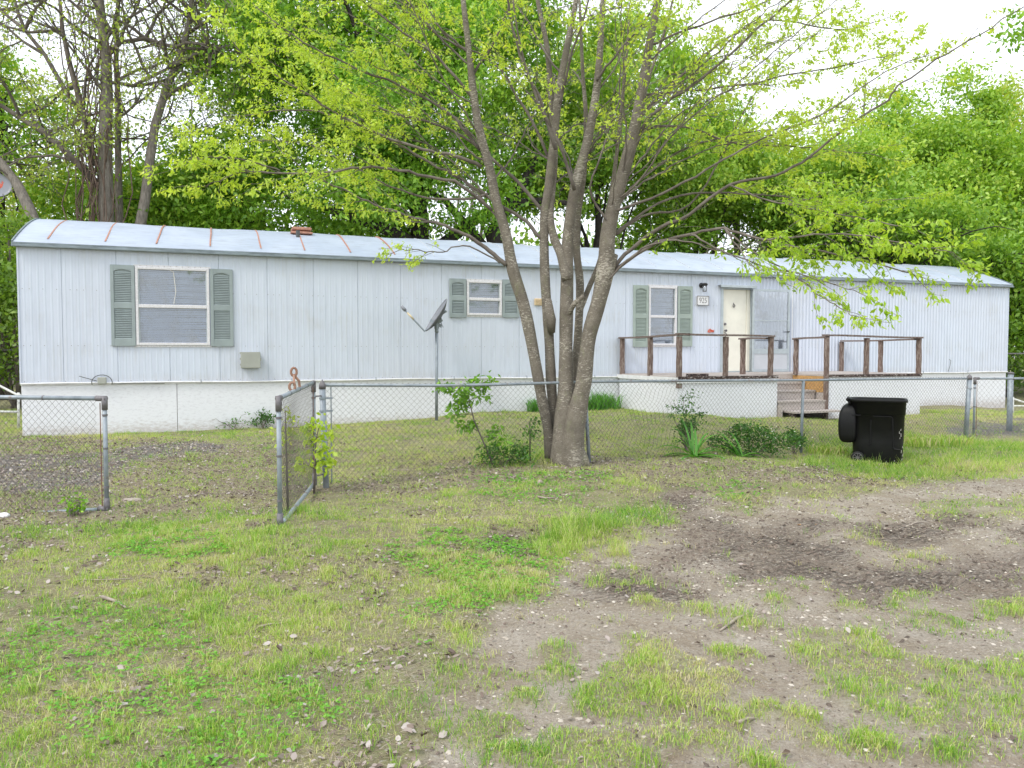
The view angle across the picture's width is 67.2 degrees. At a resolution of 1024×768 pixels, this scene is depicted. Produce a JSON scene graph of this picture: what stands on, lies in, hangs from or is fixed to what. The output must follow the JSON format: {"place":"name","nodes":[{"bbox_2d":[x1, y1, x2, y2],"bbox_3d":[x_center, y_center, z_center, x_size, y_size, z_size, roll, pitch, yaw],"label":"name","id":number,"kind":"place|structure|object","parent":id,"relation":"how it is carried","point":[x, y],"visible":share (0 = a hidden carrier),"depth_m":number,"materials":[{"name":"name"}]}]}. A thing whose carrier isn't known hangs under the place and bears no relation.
{"place":"outdoors","nodes":[
{"label":"outdoors","id":0,"kind":"place"},
{"bbox_2d":[0,363,1023,767],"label":"ground","id":1,"kind":"structure","parent":0,"point":[526,659],"depth_m":4.82,"materials":[{"name":"brown soil"}]},
{"bbox_2d":[0,512,9,517],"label":"scrap","id":2,"kind":"object","parent":1,"relation":"on","point":[3,514],"visible":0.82,"depth_m":7.31,"materials":[{"name":"white paper"}]},
{"bbox_2d":[0,174,11,201],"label":"satellite dish","id":3,"kind":"object","parent":1,"relation":"on","point":[5,186],"visible":1,"depth_m":11.47,"materials":[{"name":"grey paint"}]},
{"bbox_2d":[0,385,20,428],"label":"pipe railing","id":4,"kind":"object","parent":1,"relation":"on","point":[18,404],"visible":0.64,"depth_m":14.22,"materials":[{"name":"white metal"}]},
{"bbox_2d":[0,349,21,407],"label":"chain link fence","id":5,"kind":"object","parent":1,"relation":"on","point":[5,350],"visible":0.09,"depth_m":19.11,"materials":[{"name":"metal"}]},
{"bbox_2d":[0,200,48,408],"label":"hedge bush","id":6,"kind":"object","parent":1,"relation":"on","point":[8,295],"visible":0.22,"depth_m":18.59,"materials":[{"name":"green plant"}]},
{"bbox_2d":[0,395,110,511],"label":"chain link gate","id":7,"kind":"structure","parent":1,"relation":"on","point":[104,408],"depth_m":7.58,"materials":[{"name":"metal"}]},
{"bbox_2d":[0,30,121,399],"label":"broadleaf tree","id":8,"kind":"object","parent":1,"relation":"on","point":[4,124],"visible":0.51,"depth_m":22.81,"materials":[{"name":"green plant"}]},
{"bbox_2d":[57,491,88,517],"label":"weed clump","id":9,"kind":"object","parent":1,"relation":"on","point":[81,507],"visible":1,"depth_m":7.41,"materials":[{"name":"green plant"}]},
{"bbox_2d":[0,54,180,278],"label":"broadleaf tree","id":10,"kind":"object","parent":1,"relation":"on","point":[9,197],"visible":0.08,"depth_m":24.64,"materials":[{"name":"green plant"}]},
{"bbox_2d":[0,25,185,221],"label":"thin leaved tree","id":11,"kind":"object","parent":1,"relation":"on","point":[12,177],"visible":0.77,"depth_m":19.72,"materials":[{"name":"green plant"}]},
{"bbox_2d":[77,578,132,580],"bbox_3d":[-2.773,1.328,5.223,0.404,0.024,0.019,0,2,4],"label":"fallen stick","id":12,"kind":"object","parent":1,"relation":"on","point":[106,579],"visible":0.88,"depth_m":5.22,"materials":[{"name":"brown wood"}]},
{"bbox_2d":[101,595,126,607],"bbox_3d":[-2.469,1.355,4.796,0.322,0.025,0.037,2,3,38],"label":"fallen stick","id":13,"kind":"object","parent":1,"relation":"on","point":[109,599],"visible":0.97,"depth_m":4.83,"materials":[{"name":"brown wood"}]},
{"bbox_2d":[123,498,141,501],"bbox_3d":[-3.976,1.218,8.064,0.193,0.050,0.155,-1,2,-17],"label":"stone","id":14,"kind":"object","parent":1,"relation":"on","point":[130,499],"visible":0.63,"depth_m":8.04,"materials":[{"name":"beige stone"}]},
{"bbox_2d":[0,0,278,222],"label":"thin leaved tree","id":15,"kind":"object","parent":1,"relation":"on","point":[118,192],"visible":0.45,"depth_m":20.76,"materials":[{"name":"green plant"}]},
{"bbox_2d":[0,126,310,231],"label":"broadleaf tree","id":16,"kind":"object","parent":1,"relation":"on","point":[126,197],"visible":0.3,"depth_m":22.51,"materials":[{"name":"green plant"}]},
{"bbox_2d":[0,0,326,222],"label":"thin leaved tree","id":17,"kind":"object","parent":1,"relation":"on","point":[102,183],"visible":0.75,"depth_m":20.53,"materials":[{"name":"green plant"}]},
{"bbox_2d":[0,0,345,224],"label":"thin leaved tree","id":18,"kind":"object","parent":1,"relation":"on","point":[144,204],"visible":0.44,"depth_m":20.84,"materials":[{"name":"green plant"}]},
{"bbox_2d":[96,107,357,233],"bbox_3d":[-9.297,-4.019,25.430,8.364,9.211,9.211,0,2,0],"label":"broadleaf tree","id":19,"kind":"object","parent":1,"relation":"on","point":[220,214],"visible":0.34,"depth_m":23.04,"materials":[{"name":"green plant"}]},
{"bbox_2d":[213,412,259,429],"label":"weed clump","id":20,"kind":"object","parent":1,"relation":"on","point":[230,425],"visible":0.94,"depth_m":14.20,"materials":[{"name":"green plant"}]},
{"bbox_2d":[247,407,275,428],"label":"weed clump","id":21,"kind":"object","parent":1,"relation":"on","point":[265,417],"visible":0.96,"depth_m":14.32,"materials":[{"name":"green plant"}]},
{"bbox_2d":[269,406,295,510],"bbox_3d":[-2.193,0.720,7.416,0.244,1.048,0.309,-2,3,-34],"label":"seedling","id":22,"kind":"object","parent":1,"relation":"on","point":[272,433],"visible":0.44,"depth_m":7.42,"materials":[{"name":"green plant"}]},
{"bbox_2d":[288,412,340,493],"bbox_3d":[-2.191,0.782,8.621,0.563,0.940,0.448,0,2,0],"label":"seedling","id":23,"kind":"object","parent":1,"relation":"on","point":[327,462],"visible":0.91,"depth_m":8.60,"materials":[{"name":"green plant"}]},
{"bbox_2d":[129,0,595,242],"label":"broadleaf tree","id":24,"kind":"object","parent":1,"relation":"on","point":[376,223],"visible":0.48,"depth_m":22.03,"materials":[{"name":"green plant"}]},
{"bbox_2d":[0,469,777,767],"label":"clover","id":25,"kind":"object","parent":1,"relation":"on","point":[207,695],"visible":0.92,"depth_m":4.25,"materials":[{"name":"green plant"}]},
{"bbox_2d":[401,299,446,420],"bbox_3d":[-1.639,-0.420,15.042,0.892,2.472,0.596,1,3,22],"label":"satellite dish","id":26,"kind":"object","parent":1,"relation":"on","point":[436,320],"visible":0.98,"depth_m":14.96,"materials":[{"name":"grey paint"}]},
{"bbox_2d":[431,370,515,466],"bbox_3d":[-0.548,0.476,10.131,1.054,1.314,0.749,-1,3,-23],"label":"sapling","id":27,"kind":"object","parent":1,"relation":"on","point":[459,404],"visible":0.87,"depth_m":10.07,"materials":[{"name":"green plant"}]},
{"bbox_2d":[464,439,537,467],"bbox_3d":[-0.109,0.921,10.234,1.066,0.478,0.566,0,2,0],"label":"shrub","id":28,"kind":"object","parent":1,"relation":"on","point":[521,455],"visible":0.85,"depth_m":10.19,"materials":[{"name":"green plant"}]},
{"bbox_2d":[0,448,1023,767],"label":"dry thatch","id":29,"kind":"object","parent":1,"relation":"on","point":[336,598],"visible":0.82,"depth_m":4.96,"materials":[{"name":"plant"}]},
{"bbox_2d":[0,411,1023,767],"bbox_3d":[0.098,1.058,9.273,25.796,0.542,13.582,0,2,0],"label":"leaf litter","id":30,"kind":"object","parent":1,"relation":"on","point":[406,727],"visible":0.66,"depth_m":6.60,"materials":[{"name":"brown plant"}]},
{"bbox_2d":[0,436,1023,767],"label":"soil clods","id":31,"kind":"object","parent":1,"relation":"on","point":[768,546],"visible":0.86,"depth_m":6.74,"materials":[{"name":"brown soil"}]},
{"bbox_2d":[11,218,1013,435],"bbox_3d":[1.937,-1.146,19.177,23.728,4.497,4.585,-1,3,-20],"label":"mobile home","id":32,"kind":"object","parent":1,"relation":"on","point":[148,328],"visible":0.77,"depth_m":15.23,"materials":[{"name":"paint"}]},
{"bbox_2d":[133,264,211,346],"bbox_3d":[-6.158,-1.402,14.019,1.281,1.464,0.337,-1,3,-20],"label":"window","id":33,"kind":"structure","parent":32,"relation":"in","point":[173,302],"depth_m":13.94,"materials":[{"name":"white glass"}]},
{"bbox_2d":[240,352,260,367],"bbox_3d":[-4.865,-0.446,14.325,0.377,0.300,0.125,-1,3,-20],"label":"utility box","id":34,"kind":"object","parent":32,"relation":"attached to","point":[250,359],"visible":1,"depth_m":14.27,"materials":[{"name":"grey plastic"}]},
{"bbox_2d":[467,279,502,317],"bbox_3d":[-0.623,-1.781,16.077,0.823,0.782,0.335,-1,3,-20],"label":"window","id":35,"kind":"structure","parent":32,"relation":"in","point":[484,296],"depth_m":15.99,"materials":[{"name":"white glass"}]},
{"bbox_2d":[647,284,677,346],"bbox_3d":[3.362,-1.545,17.578,0.790,1.404,0.335,-1,3,-20],"label":"window","id":36,"kind":"structure","parent":32,"relation":"in","point":[662,298],"depth_m":17.51,"materials":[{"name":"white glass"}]},
{"bbox_2d":[696,296,708,305],"bbox_3d":[4.405,-1.924,17.776,0.326,0.219,0.030,-1,3,-20],"label":"house number sign","id":37,"kind":"object","parent":32,"relation":"attached to","point":[702,300],"visible":1,"depth_m":17.77,"materials":[{"name":"white paint"}]},
{"bbox_2d":[699,283,707,291],"bbox_3d":[4.413,-2.226,17.699,0.148,0.210,0.184,-1,3,-20],"label":"wall lamp","id":38,"kind":"object","parent":32,"relation":"attached to","point":[701,285],"visible":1,"depth_m":17.70,"materials":[{"name":"black metal"}]},
{"bbox_2d":[723,289,745,370],"bbox_3d":[5.250,-1.263,18.153,0.671,1.914,0.123,-1,3,-20],"label":"door","id":39,"kind":"structure","parent":32,"relation":"in","point":[734,306],"depth_m":18.18,"materials":[{"name":"beige paint"}]},
{"bbox_2d":[751,289,789,371],"bbox_3d":[6.193,-1.273,18.362,1.080,1.961,0.090,-1,3,-20],"label":"storm door","id":40,"kind":"structure","parent":32,"relation":"in","point":[759,360],"depth_m":18.37,"materials":[{"name":"metal"}]},
{"bbox_2d":[3,65,1023,390],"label":"woods","id":41,"kind":"object","parent":1,"relation":"on","point":[530,240],"depth_m":38.06,"materials":[{"name":"green plant"}]},
{"bbox_2d":[510,416,540,460],"bbox_3d":[0.191,0.770,10.506,0.436,0.680,0.326,0,2,0],"label":"sapling","id":42,"kind":"object","parent":1,"relation":"on","point":[530,431],"visible":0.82,"depth_m":10.52,"materials":[{"name":"green plant"}]},
{"bbox_2d":[524,398,538,411],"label":"grass clump","id":43,"kind":"object","parent":1,"relation":"on","point":[534,408],"visible":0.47,"depth_m":16.12,"materials":[{"name":"green plant"}]},
{"bbox_2d":[540,511,587,519],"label":"clump","id":44,"kind":"object","parent":1,"relation":"on","point":[555,514],"visible":0.28,"depth_m":7.18,"materials":[{"name":"green plant"}]},
{"bbox_2d":[137,0,1023,466],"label":"multi trunk tree","id":45,"kind":"object","parent":1,"relation":"on","point":[567,410],"visible":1,"depth_m":10.10,"materials":[{"name":"green plant"}]},
{"bbox_2d":[588,388,624,409],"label":"grass clump","id":46,"kind":"object","parent":1,"relation":"on","point":[595,403],"visible":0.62,"depth_m":16.56,"materials":[{"name":"green plant"}]},
{"bbox_2d":[453,0,778,249],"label":"broadleaf tree","id":47,"kind":"object","parent":1,"relation":"on","point":[601,178],"visible":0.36,"depth_m":24.64,"materials":[{"name":"green plant"}]},
{"bbox_2d":[319,374,971,488],"bbox_3d":[3.179,0.571,11.762,12.181,1.476,0.130,-1,3,-27],"label":"chain link fence","id":48,"kind":"object","parent":1,"relation":"on","point":[323,385],"visible":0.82,"depth_m":10.88,"materials":[{"name":"metal"}]},
{"bbox_2d":[275,367,322,525],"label":"chain link gate","id":49,"kind":"structure","parent":48,"relation":"attached to","point":[279,417],"depth_m":7.41,"materials":[{"name":"metal"}]},
{"bbox_2d":[665,389,708,450],"bbox_3d":[2.713,0.529,11.904,0.657,1.071,0.588,0,2,0],"label":"shrub","id":50,"kind":"object","parent":1,"relation":"on","point":[685,422],"visible":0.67,"depth_m":11.92,"materials":[{"name":"green plant"}]},
{"bbox_2d":[656,416,726,458],"bbox_3d":[2.656,0.924,11.287,1.190,0.903,0.768,0,2,0],"label":"strap leaved plant","id":51,"kind":"object","parent":1,"relation":"on","point":[691,444],"visible":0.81,"depth_m":11.40,"materials":[{"name":"green plant"}]},
{"bbox_2d":[605,100,818,253],"bbox_3d":[7.055,-5.198,28.539,8.554,11.316,9.443,1,3,27],"label":"broadleaf tree","id":52,"kind":"object","parent":1,"relation":"on","point":[716,213],"visible":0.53,"depth_m":26.80,"materials":[{"name":"green plant"}]},
{"bbox_2d":[719,612,749,630],"bbox_3d":[1.316,1.410,4.582,0.047,0.028,0.375,2,3,44],"label":"fallen stick","id":53,"kind":"object","parent":1,"relation":"on","point":[731,622],"visible":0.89,"depth_m":4.57,"materials":[{"name":"brown wood"}]},
{"bbox_2d":[709,430,767,457],"bbox_3d":[3.497,1.025,11.723,1.066,0.619,0.215,0,2,8],"label":"strap leaved plant","id":54,"kind":"object","parent":1,"relation":"on","point":[735,449],"visible":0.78,"depth_m":11.70,"materials":[{"name":"green plant"}]},
{"bbox_2d":[738,717,756,723],"bbox_3d":[1.011,1.448,3.329,0.026,0.046,0.149,2,3,44],"label":"fallen stick","id":55,"kind":"object","parent":1,"relation":"on","point":[741,720],"visible":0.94,"depth_m":3.33,"materials":[{"name":"brown wood"}]},
{"bbox_2d":[702,417,812,457],"bbox_3d":[3.726,0.857,11.937,1.588,0.690,0.791,0,2,0],"label":"shrub","id":56,"kind":"object","parent":1,"relation":"on","point":[749,437],"visible":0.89,"depth_m":11.88,"materials":[{"name":"green plant"}]},
{"bbox_2d":[617,333,923,419],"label":"porch deck","id":57,"kind":"structure","parent":1,"relation":"on","point":[826,373],"depth_m":16.11,"materials":[{"name":"brown wood"}]},
{"bbox_2d":[782,426,807,454],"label":"shrub","id":58,"kind":"object","parent":1,"relation":"on","point":[800,440],"visible":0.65,"depth_m":12.39,"materials":[{"name":"green plant"}]},
{"bbox_2d":[806,442,847,454],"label":"grass clump","id":59,"kind":"object","parent":1,"relation":"on","point":[827,449],"visible":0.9,"depth_m":12.38,"materials":[{"name":"green plant"}]},
{"bbox_2d":[731,102,973,259],"bbox_3d":[11.972,-4.588,27.009,8.799,10.430,9.593,0,2,0],"label":"broadleaf tree","id":60,"kind":"object","parent":1,"relation":"on","point":[843,169],"visible":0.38,"depth_m":25.37,"materials":[{"name":"green plant"}]},
{"bbox_2d":[852,459,871,465],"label":"grass clump","id":61,"kind":"object","parent":1,"relation":"on","point":[862,461],"visible":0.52,"depth_m":11.54,"materials":[{"name":"green plant"}]},
{"bbox_2d":[838,396,907,463],"bbox_3d":[5.600,0.714,11.966,0.966,1.006,0.657,1,3,25],"label":"trash bin","id":62,"kind":"object","parent":1,"relation":"on","point":[871,428],"visible":0.94,"depth_m":11.71,"materials":[{"name":"black plastic"}]},
{"bbox_2d":[743,154,1023,268],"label":"broadleaf tree","id":63,"kind":"object","parent":1,"relation":"on","point":[948,209],"visible":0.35,"depth_m":23.03,"materials":[{"name":"green plant"}]},
{"bbox_2d":[872,461,901,467],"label":"grass clump","id":64,"kind":"object","parent":1,"relation":"on","point":[877,464],"visible":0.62,"depth_m":11.40,"materials":[{"name":"green plant"}]},
{"bbox_2d":[897,520,931,529],"bbox_3d":[3.903,1.333,7.347,1.052,0.042,0.061,-2,3,-36],"label":"fallen stick","id":65,"kind":"object","parent":1,"relation":"on","point":[917,522],"visible":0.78,"depth_m":7.34,"materials":[{"name":"grey wood"}]},
{"bbox_2d":[840,51,1023,239],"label":"broadleaf tree","id":66,"kind":"object","parent":1,"relation":"on","point":[998,163],"visible":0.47,"depth_m":28.16,"materials":[{"name":"green plant"}]},
{"bbox_2d":[903,432,974,447],"bbox_3d":[7.148,0.929,13.226,1.683,0.228,1.138,0,2,0],"label":"grass clump","id":67,"kind":"object","parent":1,"relation":"on","point":[914,439],"visible":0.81,"depth_m":13.03,"materials":[{"name":"green plant"}]},
{"bbox_2d":[934,199,1023,396],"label":"broadleaf tree","id":68,"kind":"object","parent":1,"relation":"on","point":[1009,266],"visible":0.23,"depth_m":24.54,"materials":[{"name":"green plant"}]},
{"bbox_2d":[951,65,1023,215],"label":"broadleaf tree","id":69,"kind":"object","parent":1,"relation":"on","point":[1018,94],"visible":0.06,"depth_m":32.90,"materials":[{"name":"green plant"}]},
{"bbox_2d":[972,377,1023,435],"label":"chain link gate","id":70,"kind":"structure","parent":1,"relation":"on","point":[975,379],"depth_m":14.83,"materials":[{"name":"metal"}]},
{"bbox_2d":[979,0,1023,55],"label":"overhanging tree","id":71,"kind":"object","parent":1,"relation":"on","point":[1017,35],"visible":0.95,"depth_m":10.82,"materials":[{"name":"green plant"}]},
{"bbox_2d":[1006,372,1013,430],"bbox_3d":[9.849,0.536,15.235,0.120,1.548,0.117,0,2,0],"label":"fence post","id":72,"kind":"object","parent":1,"relation":"on","point":[1009,423],"visible":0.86,"depth_m":15.19,"materials":[{"name":"grey metal"}]},
{"bbox_2d":[1005,353,1023,399],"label":"chain link fence","id":73,"kind":"object","parent":1,"relation":"on","point":[1014,369],"visible":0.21,"depth_m":23.44,"materials":[{"name":"metal"}]},
{"bbox_2d":[1006,268,1023,393],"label":"hedge bush","id":74,"kind":"object","parent":1,"relation":"on","point":[1017,373],"visible":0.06,"depth_m":26.89,"materials":[{"name":"green plant"}]},
{"bbox_2d":[1013,397,1023,411],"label":"pipe railing","id":75,"kind":"object","parent":1,"relation":"on","point":[1017,405],"visible":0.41,"depth_m":18.02,"materials":[{"name":"white metal"}]},
{"bbox_2d":[0,498,1023,767],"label":"grass","id":76,"kind":"structure","parent":0,"point":[564,530],"depth_m":4.08,"materials":[{"name":"green plant"}]},
{"bbox_2d":[0,407,1023,529],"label":"grass","id":77,"kind":"structure","parent":0,"point":[999,446],"depth_m":10.82,"materials":[{"name":"green plant"}]},
{"bbox_2d":[0,0,1023,357],"label":"sky","id":78,"kind":"structure","parent":0,"point":[953,17],"materials":[{"name":"white"}]}
]}

